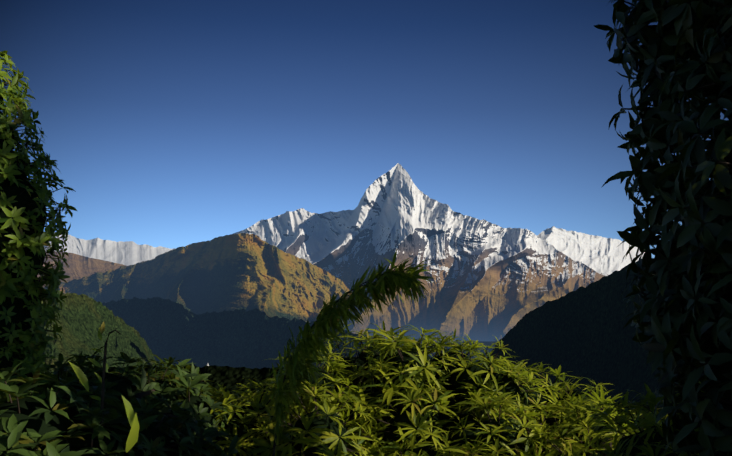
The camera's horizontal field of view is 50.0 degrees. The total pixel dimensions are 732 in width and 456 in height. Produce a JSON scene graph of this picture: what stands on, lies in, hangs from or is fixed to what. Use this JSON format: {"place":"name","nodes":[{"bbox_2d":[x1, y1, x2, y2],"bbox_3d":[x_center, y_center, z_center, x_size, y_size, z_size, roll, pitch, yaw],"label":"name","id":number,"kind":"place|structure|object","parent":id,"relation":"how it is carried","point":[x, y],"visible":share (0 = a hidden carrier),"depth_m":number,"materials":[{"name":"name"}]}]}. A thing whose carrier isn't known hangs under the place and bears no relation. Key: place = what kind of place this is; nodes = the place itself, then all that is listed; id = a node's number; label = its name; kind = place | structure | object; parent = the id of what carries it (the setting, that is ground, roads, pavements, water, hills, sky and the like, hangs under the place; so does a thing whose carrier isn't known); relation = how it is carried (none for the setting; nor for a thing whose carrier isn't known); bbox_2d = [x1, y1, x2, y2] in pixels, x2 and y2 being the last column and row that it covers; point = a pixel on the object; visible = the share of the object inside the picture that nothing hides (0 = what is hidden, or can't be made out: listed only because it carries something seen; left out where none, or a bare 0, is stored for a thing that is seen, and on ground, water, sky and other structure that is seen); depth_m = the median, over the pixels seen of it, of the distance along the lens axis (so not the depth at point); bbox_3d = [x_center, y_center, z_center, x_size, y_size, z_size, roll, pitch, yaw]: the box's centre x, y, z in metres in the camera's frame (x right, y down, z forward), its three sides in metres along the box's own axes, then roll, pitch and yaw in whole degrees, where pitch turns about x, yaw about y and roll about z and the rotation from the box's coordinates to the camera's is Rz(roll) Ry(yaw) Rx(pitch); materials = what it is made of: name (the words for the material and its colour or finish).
{"place":"outdoors","nodes":[
{"label":"outdoors","id":0,"kind":"place"},
{"bbox_2d":[37,252,125,286],"bbox_3d":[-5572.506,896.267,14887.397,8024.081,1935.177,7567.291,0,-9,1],"label":"ridge","id":1,"kind":"structure","parent":0,"point":[80,267],"depth_m":18003.93,"materials":[{"name":"brown stone"}]},
{"bbox_2d":[32,290,156,371],"bbox_3d":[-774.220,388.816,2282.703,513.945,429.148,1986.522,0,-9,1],"label":"forest slope","id":2,"kind":"structure","parent":0,"point":[83,317],"depth_m":2451.75,"materials":[{"name":"green plant"}]},
{"bbox_2d":[44,235,174,265],"bbox_3d":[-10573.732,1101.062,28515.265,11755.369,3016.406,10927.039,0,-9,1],"label":"snow range","id":3,"kind":"structure","parent":0,"point":[127,253],"depth_m":31596.49,"materials":[{"name":"white snow"}]},
{"bbox_2d":[102,297,390,368],"bbox_3d":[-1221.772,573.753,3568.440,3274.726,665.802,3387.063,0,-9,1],"label":"hill","id":4,"kind":"structure","parent":0,"point":[237,338],"depth_m":3782.30,"materials":[{"name":"green plant"}]},
{"bbox_2d":[43,233,497,363],"bbox_3d":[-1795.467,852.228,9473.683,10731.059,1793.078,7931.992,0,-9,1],"label":"green ridge","id":5,"kind":"structure","parent":0,"point":[240,271],"depth_m":9768.62,"materials":[{"name":"stone"}]},
{"bbox_2d":[0,0,728,257],"label":"sky","id":6,"kind":"structure","parent":0,"point":[171,124],"materials":[{"name":"blue"}]},
{"bbox_2d":[41,364,693,454],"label":"ground","id":7,"kind":"structure","parent":0,"point":[230,378],"depth_m":676.19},
{"bbox_2d":[233,163,604,340],"bbox_3d":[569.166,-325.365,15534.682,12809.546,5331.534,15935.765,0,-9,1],"label":"snowy mountain","id":8,"kind":"structure","parent":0,"point":[496,281],"depth_m":15617.00,"materials":[{"name":"white snow"}]},
{"bbox_2d":[536,226,644,275],"bbox_3d":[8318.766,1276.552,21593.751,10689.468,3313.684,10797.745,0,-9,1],"label":"snow peak","id":9,"kind":"structure","parent":0,"point":[601,255],"depth_m":24249.73,"materials":[{"name":"white snow"}]},
{"bbox_2d":[487,249,714,407],"bbox_3d":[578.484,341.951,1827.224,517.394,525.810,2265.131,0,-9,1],"label":"dark hill","id":10,"kind":"structure","parent":0,"point":[580,332],"depth_m":1973.78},
{"bbox_3d":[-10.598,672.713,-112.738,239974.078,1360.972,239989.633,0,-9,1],"label":"ground surface","id":11,"kind":"structure","parent":0,"visible":0},
{"bbox_2d":[0,50,76,409],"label":"tree","id":12,"kind":"object","parent":11,"relation":"on","point":[25,202],"visible":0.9,"depth_m":6.24,"materials":[{"name":"green plant"}]},
{"bbox_2d":[0,346,239,455],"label":"dark shrub","id":13,"kind":"object","parent":11,"relation":"on","point":[171,409],"visible":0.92,"depth_m":5.09,"materials":[{"name":"leaf"},{"name":"bark"}]},
{"bbox_2d":[68,322,139,452],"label":"long leaves","id":14,"kind":"object","parent":13,"relation":"on","point":[132,439],"visible":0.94,"depth_m":4.65,"materials":[{"name":"green plant"}]},
{"bbox_2d":[195,371,299,455],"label":"rhododendron shrub","id":15,"kind":"object","parent":11,"relation":"on","point":[247,411],"visible":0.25,"depth_m":7.13,"materials":[{"name":"green plant"}]},
{"bbox_2d":[245,321,436,455],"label":"rhododendron shrub","id":16,"kind":"object","parent":11,"relation":"on","point":[331,413],"visible":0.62,"depth_m":6.99,"materials":[{"name":"green plant"}]},
{"bbox_2d":[270,250,434,455],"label":"leafy branch","id":17,"kind":"object","parent":16,"relation":"on","point":[391,280],"visible":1,"depth_m":6.00,"materials":[{"name":"green plant"}]},
{"bbox_2d":[348,324,534,455],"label":"rhododendron shrub","id":18,"kind":"object","parent":11,"relation":"on","point":[414,429],"visible":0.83,"depth_m":7.20,"materials":[{"name":"green plant"}]},
{"bbox_2d":[441,352,632,455],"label":"rhododendron shrub","id":19,"kind":"object","parent":11,"relation":"on","point":[542,412],"visible":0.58,"depth_m":7.21,"materials":[{"name":"green plant"}]},
{"bbox_2d":[518,385,644,455],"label":"rhododendron shrub","id":20,"kind":"object","parent":11,"relation":"on","point":[586,441],"visible":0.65,"depth_m":6.82,"materials":[{"name":"green plant"}]},
{"bbox_2d":[581,381,728,455],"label":"rhododendron shrub","id":21,"kind":"object","parent":11,"relation":"on","point":[646,441],"visible":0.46,"depth_m":4.96,"materials":[{"name":"green plant"}]},
{"bbox_2d":[594,0,731,455],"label":"tree","id":22,"kind":"object","parent":11,"relation":"on","point":[682,53],"visible":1,"depth_m":4.04,"materials":[{"name":"green plant"}]}
]}

